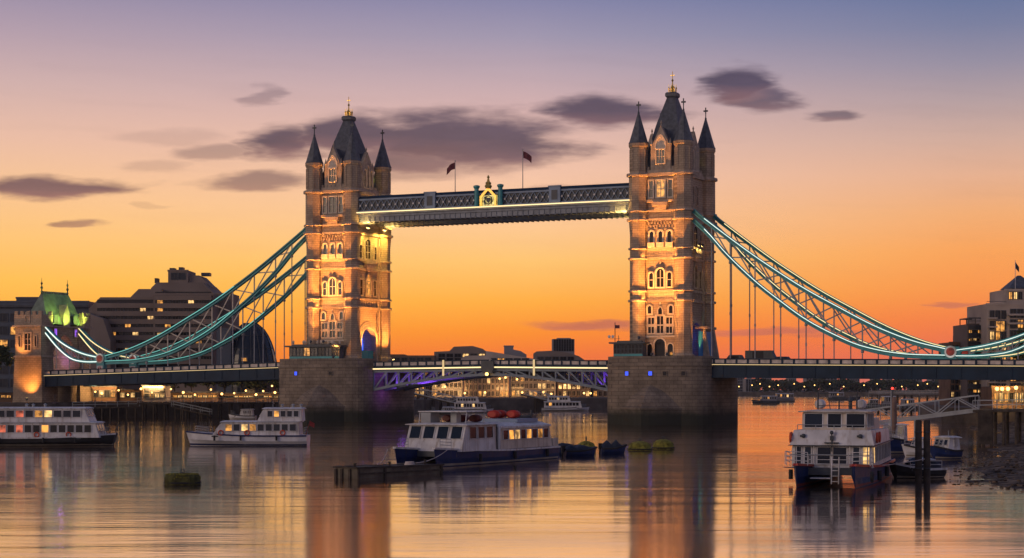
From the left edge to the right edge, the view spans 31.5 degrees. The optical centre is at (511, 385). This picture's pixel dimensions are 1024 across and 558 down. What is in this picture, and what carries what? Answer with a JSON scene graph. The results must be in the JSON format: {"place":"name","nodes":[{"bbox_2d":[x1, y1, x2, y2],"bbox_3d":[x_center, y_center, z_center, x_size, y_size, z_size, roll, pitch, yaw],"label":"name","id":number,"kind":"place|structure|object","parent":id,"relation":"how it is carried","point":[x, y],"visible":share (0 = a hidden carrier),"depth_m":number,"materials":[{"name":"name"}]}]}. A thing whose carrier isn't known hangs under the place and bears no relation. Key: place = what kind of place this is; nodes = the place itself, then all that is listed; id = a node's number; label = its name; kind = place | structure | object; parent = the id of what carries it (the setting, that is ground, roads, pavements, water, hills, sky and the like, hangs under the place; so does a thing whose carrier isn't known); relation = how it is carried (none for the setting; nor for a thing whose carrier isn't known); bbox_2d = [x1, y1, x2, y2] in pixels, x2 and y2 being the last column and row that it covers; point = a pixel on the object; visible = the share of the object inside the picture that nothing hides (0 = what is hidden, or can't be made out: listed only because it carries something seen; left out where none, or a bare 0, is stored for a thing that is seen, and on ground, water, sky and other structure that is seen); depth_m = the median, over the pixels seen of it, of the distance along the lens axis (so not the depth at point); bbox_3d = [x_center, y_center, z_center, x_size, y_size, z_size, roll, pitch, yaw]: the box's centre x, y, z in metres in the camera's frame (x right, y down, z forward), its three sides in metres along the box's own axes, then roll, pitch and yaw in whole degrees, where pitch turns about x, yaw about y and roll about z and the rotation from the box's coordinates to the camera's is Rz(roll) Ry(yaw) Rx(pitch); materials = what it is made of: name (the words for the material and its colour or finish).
{"place":"outdoors","nodes":[
{"label":"outdoors","id":0,"kind":"place"},
{"bbox_2d":[0,297,94,391],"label":"office building","id":1,"kind":"structure","parent":0,"point":[7,329],"depth_m":474.00,"materials":[{"name":"metal"}]},
{"bbox_2d":[82,267,238,399],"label":"hotel","id":2,"kind":"structure","parent":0,"point":[137,317],"depth_m":469.10,"materials":[{"name":"grey concrete"}]},
{"bbox_2d":[217,323,278,399],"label":"glass building","id":3,"kind":"structure","parent":0,"point":[248,349],"depth_m":454.48,"materials":[{"name":"black"}]},
{"bbox_2d":[0,396,606,417],"bbox_3d":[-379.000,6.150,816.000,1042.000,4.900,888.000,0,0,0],"label":"embankment","id":4,"kind":"structure","parent":0,"point":[514,403],"depth_m":399.08,"materials":[{"name":"stone"}]},
{"bbox_2d":[0,392,12,401],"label":"riverside restaurant","id":5,"kind":"structure","parent":4,"relation":"on","point":[6,396],"depth_m":395.98,"materials":[{"name":"brown brick"}]},
{"bbox_2d":[0,345,14,369],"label":"tree","id":6,"kind":"object","parent":4,"relation":"on","point":[5,354],"visible":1,"depth_m":383.51,"materials":[{"name":"green plant"}]},
{"bbox_2d":[12,280,92,402],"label":"gate tower","id":7,"kind":"structure","parent":4,"relation":"on","point":[58,315],"depth_m":391.17,"materials":[{"name":"stone"}]},
{"bbox_2d":[23,332,31,351],"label":"window","id":8,"kind":"structure","parent":7,"relation":"in","point":[27,336],"depth_m":389.67,"materials":[{"name":"beige glass"}]},
{"bbox_2d":[45,327,96,368],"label":"suspension chain","id":9,"kind":"object","parent":7,"relation":"hanging from","point":[50,332],"visible":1,"depth_m":387.25,"materials":[{"name":"teal paint"}]},
{"bbox_2d":[78,328,128,368],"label":"suspension chain","id":10,"kind":"object","parent":7,"relation":"hanging from","point":[83,333],"visible":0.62,"depth_m":398.31,"materials":[{"name":"teal paint"}]},
{"bbox_2d":[90,386,124,401],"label":"riverside restaurant","id":11,"kind":"structure","parent":4,"relation":"on","point":[110,393],"depth_m":401.98,"materials":[{"name":"brown brick"}]},
{"bbox_2d":[119,389,143,401],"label":"riverside restaurant","id":12,"kind":"structure","parent":4,"relation":"on","point":[134,395],"depth_m":403.96,"materials":[{"name":"brown brick"}]},
{"bbox_2d":[141,385,172,401],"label":"riverside restaurant","id":13,"kind":"structure","parent":4,"relation":"on","point":[161,390],"depth_m":405.98,"materials":[{"name":"concrete"}]},
{"bbox_2d":[170,392,221,401],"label":"riverside restaurant","id":14,"kind":"structure","parent":4,"relation":"on","point":[198,394],"depth_m":411.98,"materials":[{"name":"brown brick"}]},
{"bbox_2d":[221,392,278,400],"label":"riverside restaurant","id":15,"kind":"structure","parent":4,"relation":"on","point":[246,394],"depth_m":413.85,"materials":[{"name":"brown brick"}]},
{"bbox_2d":[244,381,267,391],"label":"tree","id":16,"kind":"object","parent":4,"relation":"on","point":[259,384],"visible":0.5,"depth_m":421.70,"materials":[{"name":"green plant"}]},
{"bbox_2d":[390,354,435,360],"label":"office building","id":17,"kind":"structure","parent":0,"point":[400,357],"depth_m":640.00,"materials":[{"name":"grey brick"}]},
{"bbox_2d":[414,373,431,396],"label":"warehouse","id":18,"kind":"structure","parent":0,"point":[425,392],"depth_m":559.98,"materials":[{"name":"brown brick"}]},
{"bbox_2d":[432,372,463,396],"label":"warehouse","id":19,"kind":"structure","parent":0,"point":[456,389],"depth_m":555.98,"materials":[{"name":"brick"}]},
{"bbox_2d":[434,346,485,359],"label":"office building","id":20,"kind":"structure","parent":0,"point":[457,353],"depth_m":660.00,"materials":[{"name":"grey concrete"}]},
{"bbox_2d":[461,355,491,360],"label":"office building","id":21,"kind":"structure","parent":0,"point":[481,357],"depth_m":610.00,"materials":[{"name":"concrete"}]},
{"bbox_2d":[464,372,508,396],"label":"warehouse","id":22,"kind":"structure","parent":0,"point":[479,387],"depth_m":552.98,"materials":[{"name":"brown brick"}]},
{"bbox_2d":[0,396,1023,557],"bbox_3d":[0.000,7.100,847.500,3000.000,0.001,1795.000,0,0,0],"label":"river","id":23,"kind":"structure","parent":0,"point":[718,491],"depth_m":110.98,"materials":[{"name":"orange liquid"}]},
{"bbox_2d":[0,402,117,445],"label":"river boat","id":24,"kind":"object","parent":23,"relation":"on","point":[33,425],"visible":0.98,"depth_m":211.99,"materials":[{"name":"white metal"}]},
{"bbox_2d":[72,401,139,418],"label":"jetty","id":25,"kind":"object","parent":23,"relation":"in","point":[119,407],"visible":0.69,"depth_m":386.22,"materials":[{"name":"metal"}]},
{"bbox_2d":[163,469,201,484],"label":"mooring buoy","id":26,"kind":"object","parent":23,"relation":"on","point":[181,478],"visible":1,"depth_m":129.65,"materials":[{"name":"green metal"}]},
{"bbox_2d":[171,401,211,418],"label":"gangway","id":27,"kind":"object","parent":23,"relation":"on","point":[182,410],"visible":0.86,"depth_m":384.02,"materials":[{"name":"metal"}]},
{"bbox_2d":[137,397,277,418],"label":"jetty","id":28,"kind":"object","parent":23,"relation":"in","point":[231,407],"visible":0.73,"depth_m":387.38,"materials":[{"name":"metal"}]},
{"bbox_2d":[228,409,256,418],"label":"river boat","id":29,"kind":"object","parent":23,"relation":"on","point":[246,413],"visible":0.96,"depth_m":376.73,"materials":[{"name":"white metal"}]},
{"bbox_2d":[186,395,314,445],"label":"river boat","id":30,"kind":"object","parent":23,"relation":"on","point":[282,425],"visible":0.98,"depth_m":212.10,"materials":[{"name":"white paint"}]},
{"bbox_2d":[278,358,413,421],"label":"bridge pier","id":31,"kind":"structure","parent":23,"relation":"in","point":[330,389],"depth_m":353.60,"materials":[{"name":"stone"}]},
{"bbox_2d":[44,362,279,386],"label":"road deck","id":32,"kind":"structure","parent":31,"relation":"on","point":[238,372],"depth_m":376.46,"materials":[{"name":"metal"}]},
{"bbox_2d":[94,354,108,368],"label":"link post","id":33,"kind":"object","parent":32,"relation":"on","point":[101,359],"visible":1,"depth_m":383.03,"materials":[{"name":"white metal"}]},
{"bbox_2d":[285,340,346,358],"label":"glass pavilion","id":34,"kind":"structure","parent":31,"relation":"on","point":[304,350],"depth_m":356.60,"materials":[{"name":"glass"}]},
{"bbox_2d":[303,97,392,361],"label":"bridge tower","id":35,"kind":"structure","parent":31,"relation":"on","point":[348,272],"depth_m":359.48,"materials":[{"name":"stone"}]},
{"bbox_2d":[105,227,305,366],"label":"suspension chain","id":36,"kind":"object","parent":35,"relation":"hanging from","point":[243,281],"visible":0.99,"depth_m":370.46,"materials":[{"name":"teal paint"}]},
{"bbox_2d":[137,256,305,365],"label":"suspension chain","id":37,"kind":"object","parent":35,"relation":"hanging from","point":[271,308],"visible":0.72,"depth_m":381.49,"materials":[{"name":"teal paint"}]},
{"bbox_2d":[322,196,327,213],"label":"window","id":38,"kind":"structure","parent":35,"relation":"in","point":[324,198],"depth_m":359.68,"materials":[{"name":"grey glass"}]},
{"bbox_2d":[328,320,336,338],"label":"window","id":39,"kind":"structure","parent":35,"relation":"in","point":[331,324],"depth_m":358.89,"materials":[{"name":"beige glass"}]},
{"bbox_2d":[328,277,336,296],"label":"window","id":40,"kind":"structure","parent":35,"relation":"in","point":[332,281],"depth_m":358.80,"materials":[{"name":"yellow glass"}]},
{"bbox_2d":[328,196,337,213],"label":"window","id":41,"kind":"structure","parent":35,"relation":"in","point":[332,200],"depth_m":358.89,"materials":[{"name":"grey glass"}]},
{"bbox_2d":[364,237,371,259],"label":"window","id":42,"kind":"structure","parent":35,"relation":"in","point":[367,243],"depth_m":362.50,"materials":[{"name":"yellow glass"}]},
{"bbox_2d":[365,273,371,296],"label":"window","id":43,"kind":"structure","parent":35,"relation":"in","point":[368,282],"depth_m":362.68,"materials":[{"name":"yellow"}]},
{"bbox_2d":[356,175,628,223],"bbox_3d":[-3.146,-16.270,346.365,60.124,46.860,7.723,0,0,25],"label":"walkway","id":44,"kind":"structure","parent":35,"relation":"attached to","point":[501,202],"depth_m":343.27,"materials":[{"name":"metal"}]},
{"bbox_2d":[377,212,628,227],"bbox_3d":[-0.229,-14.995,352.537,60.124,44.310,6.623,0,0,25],"label":"walkway","id":45,"kind":"structure","parent":35,"relation":"attached to","point":[512,220],"depth_m":354.05,"materials":[{"name":"metal"}]},
{"bbox_2d":[373,360,511,390],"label":"bascule leaf","id":46,"kind":"object","parent":31,"relation":"attached to","point":[443,368],"visible":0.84,"depth_m":351.41,"materials":[{"name":"metal"}]},
{"bbox_2d":[481,361,493,375],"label":"signal box","id":47,"kind":"object","parent":46,"relation":"on","point":[487,367],"visible":1,"depth_m":343.07,"materials":[{"name":"metal"}]},
{"bbox_2d":[333,460,443,478],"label":"mooring barge","id":48,"kind":"object","parent":23,"relation":"on","point":[355,471],"visible":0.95,"depth_m":141.07},
{"bbox_2d":[414,388,455,410],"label":"gangway","id":49,"kind":"object","parent":23,"relation":"on","point":[448,402],"visible":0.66,"depth_m":474.28,"materials":[{"name":"metal"}]},
{"bbox_2d":[454,397,493,412],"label":"river boat","id":50,"kind":"object","parent":23,"relation":"on","point":[467,404],"visible":0.96,"depth_m":467.06,"materials":[{"name":"white metal"}]},
{"bbox_2d":[393,410,559,466],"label":"tour boat","id":51,"kind":"object","parent":23,"relation":"on","point":[497,436],"visible":1,"depth_m":163.29,"materials":[{"name":"white paint"}]},
{"bbox_2d":[523,388,555,410],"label":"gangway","id":52,"kind":"object","parent":23,"relation":"on","point":[535,397],"visible":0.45,"depth_m":509.88,"materials":[{"name":"metal"}]},
{"bbox_2d":[542,396,589,410],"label":"river boat","id":53,"kind":"object","parent":23,"relation":"on","point":[558,403],"visible":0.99,"depth_m":498.06,"materials":[{"name":"white metal"}]},
{"bbox_2d":[561,445,597,456],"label":"dinghy","id":54,"kind":"object","parent":23,"relation":"on","point":[577,451],"visible":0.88,"depth_m":180.28,"materials":[{"name":"blue paint"}]},
{"bbox_2d":[598,440,626,453],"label":"dinghy","id":55,"kind":"object","parent":23,"relation":"on","point":[614,447],"visible":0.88,"depth_m":187.31,"materials":[{"name":"blue paint"}]},
{"bbox_2d":[628,438,651,449],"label":"mooring buoy","id":56,"kind":"object","parent":23,"relation":"on","point":[639,445],"visible":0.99,"depth_m":198.15,"materials":[{"name":"green rubber"}]},
{"bbox_2d":[652,436,674,448],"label":"mooring buoy","id":57,"kind":"object","parent":23,"relation":"on","point":[662,443],"visible":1,"depth_m":202.20,"materials":[{"name":"green rubber"}]},
{"bbox_2d":[607,356,737,424],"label":"bridge pier","id":58,"kind":"structure","parent":23,"relation":"in","point":[665,390],"depth_m":323.83,"materials":[{"name":"stone"}]},
{"bbox_2d":[490,359,607,390],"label":"bascule leaf","id":59,"kind":"object","parent":58,"relation":"attached to","point":[549,370],"visible":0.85,"depth_m":338.86,"materials":[{"name":"metal"}]},
{"bbox_2d":[609,341,649,355],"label":"control cabin","id":60,"kind":"object","parent":58,"relation":"on","point":[629,348],"visible":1,"depth_m":328.33,"materials":[{"name":"metal"}]},
{"bbox_2d":[626,71,717,355],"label":"bridge tower","id":61,"kind":"structure","parent":58,"relation":"on","point":[672,178],"depth_m":329.87,"materials":[{"name":"stone"}]},
{"bbox_2d":[648,179,653,198],"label":"window","id":62,"kind":"structure","parent":61,"relation":"in","point":[650,182],"depth_m":330.22,"materials":[{"name":"grey glass"}]},
{"bbox_2d":[648,271,654,288],"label":"window","id":63,"kind":"structure","parent":61,"relation":"in","point":[651,276],"depth_m":330.14,"materials":[{"name":"yellow glass"}]},
{"bbox_2d":[653,337,666,355],"label":"archway","id":64,"kind":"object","parent":61,"relation":"in","point":[659,344],"depth_m":329.58,"materials":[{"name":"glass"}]},
{"bbox_2d":[655,314,664,334],"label":"window","id":65,"kind":"structure","parent":61,"relation":"in","point":[659,320],"depth_m":329.42,"materials":[{"name":"beige glass"}]},
{"bbox_2d":[655,267,665,288],"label":"window","id":66,"kind":"structure","parent":61,"relation":"in","point":[660,274],"depth_m":329.34,"materials":[{"name":"yellow glass"}]},
{"bbox_2d":[655,179,665,198],"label":"window","id":67,"kind":"structure","parent":61,"relation":"in","point":[660,184],"depth_m":329.42,"materials":[{"name":"yellow glass"}]},
{"bbox_2d":[666,271,672,287],"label":"window","id":68,"kind":"structure","parent":61,"relation":"in","point":[669,275],"depth_m":328.69,"materials":[{"name":"yellow glass"}]},
{"bbox_2d":[667,178,673,197],"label":"window","id":69,"kind":"structure","parent":61,"relation":"in","point":[670,182],"depth_m":328.61,"materials":[{"name":"grey glass"}]},
{"bbox_2d":[692,225,697,248],"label":"window","id":70,"kind":"structure","parent":61,"relation":"in","point":[695,229],"depth_m":333.14,"materials":[{"name":"black glass"}]},
{"bbox_2d":[693,263,697,288],"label":"window","id":71,"kind":"structure","parent":61,"relation":"in","point":[695,268],"depth_m":333.14,"materials":[{"name":"brown glass"}]},
{"bbox_2d":[692,208,944,358],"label":"suspension chain","id":72,"kind":"object","parent":61,"relation":"hanging from","point":[806,291],"visible":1,"depth_m":318.44,"materials":[{"name":"teal paint"}]},
{"bbox_2d":[712,213,958,358],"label":"suspension chain","id":73,"kind":"object","parent":61,"relation":"hanging from","point":[802,281],"visible":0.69,"depth_m":329.87,"materials":[{"name":"teal paint"}]},
{"bbox_2d":[695,326,718,357],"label":"arched stone gateway","id":74,"kind":"object","parent":58,"relation":"on","point":[704,342],"visible":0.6,"depth_m":331.08,"materials":[{"name":"blue"}]},
{"bbox_2d":[712,358,1023,379],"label":"road deck","id":75,"kind":"structure","parent":58,"relation":"on","point":[971,369],"depth_m":312.50,"materials":[{"name":"metal"}]},
{"bbox_2d":[745,350,775,358],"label":"van","id":76,"kind":"object","parent":75,"relation":"on","point":[768,354],"visible":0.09,"depth_m":328.49,"materials":[{"name":"metal"}]},
{"bbox_2d":[941,346,961,358],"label":"link post","id":77,"kind":"object","parent":75,"relation":"on","point":[950,352],"visible":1,"depth_m":306.90,"materials":[{"name":"white metal"}]},
{"bbox_2d":[752,396,779,403],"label":"river boat","id":78,"kind":"object","parent":23,"relation":"on","point":[768,400],"visible":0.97,"depth_m":688.02,"materials":[{"name":"metal"}]},
{"bbox_2d":[775,393,794,401],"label":"river boat","id":79,"kind":"object","parent":23,"relation":"on","point":[785,397],"visible":0.78,"depth_m":778.01,"materials":[{"name":"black metal"}]},
{"bbox_2d":[785,392,894,488],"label":"ferry","id":80,"kind":"object","parent":23,"relation":"on","point":[830,443],"visible":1,"depth_m":129.32,"materials":[{"name":"white paint"}]},
{"bbox_2d":[827,392,860,399],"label":"river boat","id":81,"kind":"object","parent":23,"relation":"on","point":[840,394],"visible":0.64,"depth_m":848.00,"materials":[{"name":"metal"}]},
{"bbox_2d":[865,396,895,407],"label":"river boat","id":82,"kind":"object","parent":23,"relation":"on","point":[885,400],"visible":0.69,"depth_m":553.24,"materials":[{"name":"metal"}]},
{"bbox_2d":[883,390,912,453],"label":"river boat","id":83,"kind":"object","parent":23,"relation":"on","point":[899,432],"visible":0.45,"depth_m":189.81,"materials":[{"name":"blue paint"}]},
{"bbox_2d":[868,390,938,404],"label":"walkway pier","id":84,"kind":"structure","parent":23,"relation":"in","point":[885,393],"depth_m":566.45,"materials":[{"name":"metal"}]},
{"bbox_2d":[900,437,931,456],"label":"river boat","id":85,"kind":"object","parent":23,"relation":"on","point":[908,450],"visible":0.37,"depth_m":180.23,"materials":[{"name":"white"}]},
{"bbox_2d":[889,457,947,477],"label":"river boat","id":86,"kind":"object","parent":23,"relation":"on","point":[907,470],"visible":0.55,"depth_m":138.65,"materials":[{"name":"black metal"}]},
{"bbox_2d":[915,420,922,479],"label":"mooring pile","id":87,"kind":"object","parent":23,"relation":"in","point":[918,448],"visible":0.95,"depth_m":135.78,"materials":[{"name":"wood"}]},
{"bbox_2d":[923,420,930,479],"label":"mooring pile","id":88,"kind":"object","parent":23,"relation":"in","point":[926,449],"visible":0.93,"depth_m":135.80,"materials":[{"name":"wood"}]},
{"bbox_2d":[930,431,963,458],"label":"river boat","id":89,"kind":"object","parent":23,"relation":"on","point":[945,447],"visible":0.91,"depth_m":175.14,"materials":[{"name":"blue paint"}]},
{"bbox_2d":[972,399,1023,445],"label":"timber pier","id":90,"kind":"structure","parent":23,"relation":"in","point":[985,426],"depth_m":212.00,"materials":[{"name":"wood"}]},
{"bbox_2d":[868,395,978,436],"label":"gangway","id":91,"kind":"object","parent":90,"relation":"attached to","point":[933,415],"visible":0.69,"depth_m":216.54,"materials":[{"name":"metal"}]},
{"bbox_2d":[486,351,537,395],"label":"office building","id":92,"kind":"structure","parent":0,"point":[495,356],"depth_m":630.00,"materials":[{"name":"concrete"}]},
{"bbox_2d":[0,0,1023,389],"label":"sky","id":93,"kind":"structure","parent":0,"point":[873,150],"materials":[{"name":"orange"}]},
{"bbox_2d":[504,345,526,357],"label":"office building","id":94,"kind":"structure","parent":0,"point":[508,350],"depth_m":650.00,"materials":[{"name":"grey"}]},
{"bbox_2d":[511,373,555,396],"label":"warehouse","id":95,"kind":"structure","parent":0,"point":[536,385],"depth_m":555.98,"materials":[{"name":"beige brick"}]},
{"bbox_2d":[533,351,583,359],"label":"office building","id":96,"kind":"structure","parent":0,"point":[548,355],"depth_m":640.00,"materials":[{"name":"grey concrete"}]},
{"bbox_2d":[552,338,574,354],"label":"tower block","id":97,"kind":"structure","parent":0,"point":[567,345],"depth_m":719.98,"materials":[{"name":"grey glass"}]},
{"bbox_2d":[556,372,590,396],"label":"warehouse","id":98,"kind":"structure","parent":0,"point":[571,390],"depth_m":561.98,"materials":[{"name":"brown brick"}]},
{"bbox_2d":[591,372,606,396],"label":"warehouse","id":99,"kind":"structure","parent":0,"point":[597,393],"depth_m":565.98,"materials":[{"name":"brown concrete"}]},
{"bbox_2d":[738,390,938,395],"bbox_3d":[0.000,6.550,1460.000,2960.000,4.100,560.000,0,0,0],"label":"embankment","id":100,"kind":"structure","parent":0,"point":[772,393],"depth_m":1192.37,"materials":[{"name":"stone"}]},
{"bbox_2d":[743,378,754,390],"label":"tower block","id":101,"kind":"structure","parent":100,"relation":"on","point":[747,384],"depth_m":1299.98,"materials":[{"name":"grey glass"}]},
{"bbox_2d":[752,378,938,391],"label":"wood","id":102,"kind":"object","parent":100,"relation":"on","point":[785,385],"visible":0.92,"depth_m":1216.62,"materials":[{"name":"plant"}]},
{"bbox_2d":[918,401,1023,423],"bbox_3d":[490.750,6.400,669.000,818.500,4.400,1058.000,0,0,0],"label":"embankment","id":103,"kind":"structure","parent":0,"point":[971,418],"depth_m":341.52,"materials":[{"name":"metal"}]},
{"bbox_2d":[939,342,959,404],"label":"apartment block","id":104,"kind":"structure","parent":103,"relation":"on","point":[949,388],"depth_m":378.27,"materials":[{"name":"brown brick"}]},
{"bbox_2d":[953,317,980,405],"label":"apartment block","id":105,"kind":"structure","parent":103,"relation":"on","point":[967,335],"depth_m":372.00,"materials":[{"name":"grey concrete"}]},
{"bbox_2d":[967,275,1023,403],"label":"apartment block","id":106,"kind":"structure","parent":103,"relation":"on","point":[1001,314],"depth_m":366.00,"materials":[{"name":"concrete"}]},
{"bbox_2d":[995,321,1004,331],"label":"window","id":107,"kind":"structure","parent":106,"relation":"in","point":[1001,324],"depth_m":365.79,"materials":[{"name":"yellow glass"}]},
{"bbox_2d":[964,431,1023,488],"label":"beach","id":108,"kind":"structure","parent":0,"point":[1012,447],"depth_m":159.70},
{"bbox_2d":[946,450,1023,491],"bbox_3d":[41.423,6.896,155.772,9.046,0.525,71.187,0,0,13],"label":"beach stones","id":109,"kind":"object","parent":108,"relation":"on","point":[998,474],"visible":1,"depth_m":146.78,"materials":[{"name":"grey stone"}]},
{"bbox_2d":[966,421,1023,431],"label":"foreshore","id":110,"kind":"structure","parent":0,"point":[1011,426],"depth_m":290.02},
{"bbox_2d":[981,386,1023,407],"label":"dock house","id":111,"kind":"structure","parent":0,"point":[990,393],"depth_m":330.00,"materials":[{"name":"brown brick"}]},
{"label":"gate tower","id":112,"kind":"object","parent":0,"visible":0},
{"bbox_2d":[957,332,1023,358],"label":"suspension chain","id":113,"kind":"object","parent":112,"relation":"hanging from","point":[992,344],"visible":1,"depth_m":304.31,"materials":[{"name":"teal paint"}]},
{"bbox_2d":[970,338,1023,358],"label":"suspension chain","id":114,"kind":"object","parent":112,"relation":"hanging from","point":[1009,344],"visible":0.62,"depth_m":314.67,"materials":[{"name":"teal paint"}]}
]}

